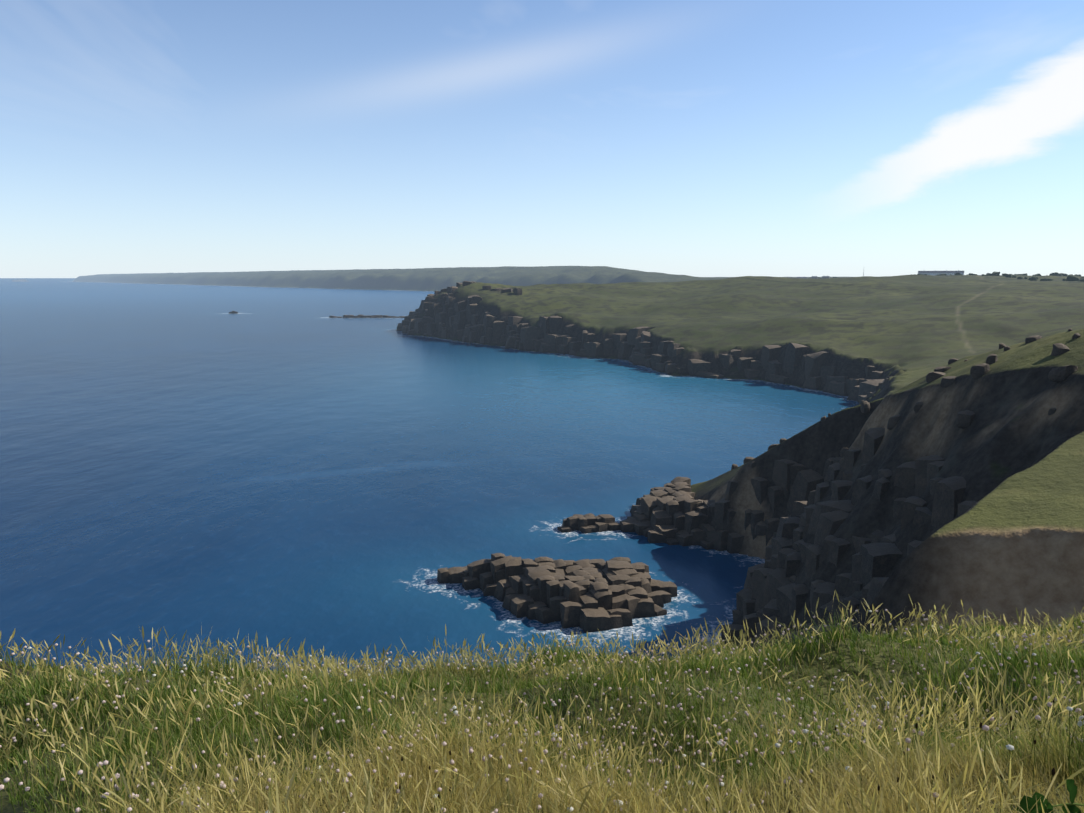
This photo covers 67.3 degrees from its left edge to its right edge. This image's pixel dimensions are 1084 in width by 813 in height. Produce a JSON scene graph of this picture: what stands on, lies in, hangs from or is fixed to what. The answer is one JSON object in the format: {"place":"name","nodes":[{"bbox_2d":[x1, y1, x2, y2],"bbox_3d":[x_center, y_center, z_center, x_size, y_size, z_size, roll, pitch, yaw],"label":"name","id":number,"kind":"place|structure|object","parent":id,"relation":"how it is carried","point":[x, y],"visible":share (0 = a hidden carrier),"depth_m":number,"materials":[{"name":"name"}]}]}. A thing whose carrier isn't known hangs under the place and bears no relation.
{"place":"outdoors","nodes":[
{"label":"outdoors","id":0,"kind":"place"},
{"bbox_2d":[0,278,858,675],"bbox_3d":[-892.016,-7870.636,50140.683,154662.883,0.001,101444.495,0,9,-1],"label":"sea","id":1,"kind":"structure","parent":0,"point":[276,466],"depth_m":303.88,"materials":[{"name":"blue liquid"}]},
{"bbox_2d":[0,266,1083,812],"bbox_3d":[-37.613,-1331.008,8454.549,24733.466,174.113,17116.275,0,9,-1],"label":"terrain","id":2,"kind":"structure","parent":0,"point":[1012,538],"depth_m":135.33,"materials":[{"name":"green plant"}]},
{"bbox_2d":[12,279,28,281],"bbox_3d":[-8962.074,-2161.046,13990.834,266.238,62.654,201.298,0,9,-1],"label":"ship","id":3,"kind":"object","parent":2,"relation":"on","point":[21,280],"visible":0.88,"depth_m":13957.44,"materials":[{"name":"metal"}]},
{"bbox_2d":[329,314,407,317],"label":"reef rock","id":4,"kind":"object","parent":2,"relation":"on","point":[367,316],"visible":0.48,"depth_m":1433.03,"materials":[{"name":"stone"}]},
{"bbox_2d":[422,281,521,320],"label":"tors","id":5,"kind":"structure","parent":2,"relation":"on","point":[460,306],"depth_m":967.03,"materials":[{"name":"stone"}]},
{"bbox_2d":[0,590,1083,812],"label":"grass","id":6,"kind":"structure","parent":2,"relation":"on","point":[1028,767],"depth_m":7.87,"materials":[{"name":"green plant"}]},
{"bbox_2d":[0,609,1083,812],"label":"thrift flowers","id":7,"kind":"object","parent":2,"relation":"on","point":[545,751],"visible":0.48,"depth_m":7.85,"materials":[{"name":"plant"}]},
{"bbox_2d":[28,610,1072,812],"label":"white flowers","id":8,"kind":"object","parent":2,"relation":"on","point":[1009,747],"visible":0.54,"depth_m":7.35,"materials":[{"name":"white plant"}]},
{"bbox_2d":[437,553,676,632],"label":"rocky islet","id":9,"kind":"object","parent":2,"relation":"on","point":[588,595],"visible":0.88,"depth_m":173.95,"materials":[{"name":"stone"}]},
{"bbox_2d":[557,513,620,533],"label":"skerry rock","id":10,"kind":"object","parent":2,"relation":"on","point":[588,523],"visible":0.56,"depth_m":228.14,"materials":[{"name":"stone"}]},
{"bbox_2d":[397,292,889,404],"bbox_3d":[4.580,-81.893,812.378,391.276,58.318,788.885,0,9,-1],"label":"cliff blocks","id":11,"kind":"structure","parent":2,"relation":"on","point":[859,390],"depth_m":685.91,"materials":[{"name":"stone"}]},
{"bbox_2d":[619,477,712,549],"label":"rock outcrop","id":12,"kind":"object","parent":2,"relation":"on","point":[673,512],"visible":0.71,"depth_m":222.75,"materials":[{"name":"stone"}]},
{"bbox_2d":[399,699,1083,812],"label":"plantain heads","id":13,"kind":"object","parent":2,"relation":"on","point":[980,726],"visible":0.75,"depth_m":4.24,"materials":[{"name":"brown plant"}]},
{"bbox_2d":[789,276,829,278],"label":"distant buildings","id":14,"kind":"structure","parent":2,"relation":"on","point":[814,277],"depth_m":2158.24,"materials":[{"name":"stone"}]},
{"bbox_2d":[698,427,976,649],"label":"cliff blocks","id":15,"kind":"structure","parent":2,"relation":"on","point":[772,589],"depth_m":145.42,"materials":[{"name":"stone"}]},
{"bbox_2d":[731,329,1080,535],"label":"boulders","id":16,"kind":"object","parent":2,"relation":"on","point":[965,419],"visible":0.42,"depth_m":135.63,"materials":[{"name":"stone"}]},
{"bbox_2d":[809,272,1083,281],"bbox_3d":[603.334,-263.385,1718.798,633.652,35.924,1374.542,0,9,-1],"label":"trees","id":17,"kind":"object","parent":2,"relation":"on","point":[1071,277],"visible":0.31,"depth_m":1252.97,"materials":[{"name":"green plant"}]},
{"bbox_2d":[918,270,981,275],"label":"building","id":18,"kind":"structure","parent":2,"relation":"on","point":[935,272],"depth_m":1773.57,"materials":[{"name":"stone"}]},
{"bbox_2d":[1016,716,1083,812],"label":"leafy plant","id":19,"kind":"object","parent":2,"relation":"on","point":[1030,802],"visible":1,"depth_m":3.15,"materials":[{"name":"green plant"}]},
{"bbox_2d":[0,0,1083,277],"label":"sky","id":20,"kind":"structure","parent":0,"point":[696,138],"materials":[{"name":"blue"}]}
]}

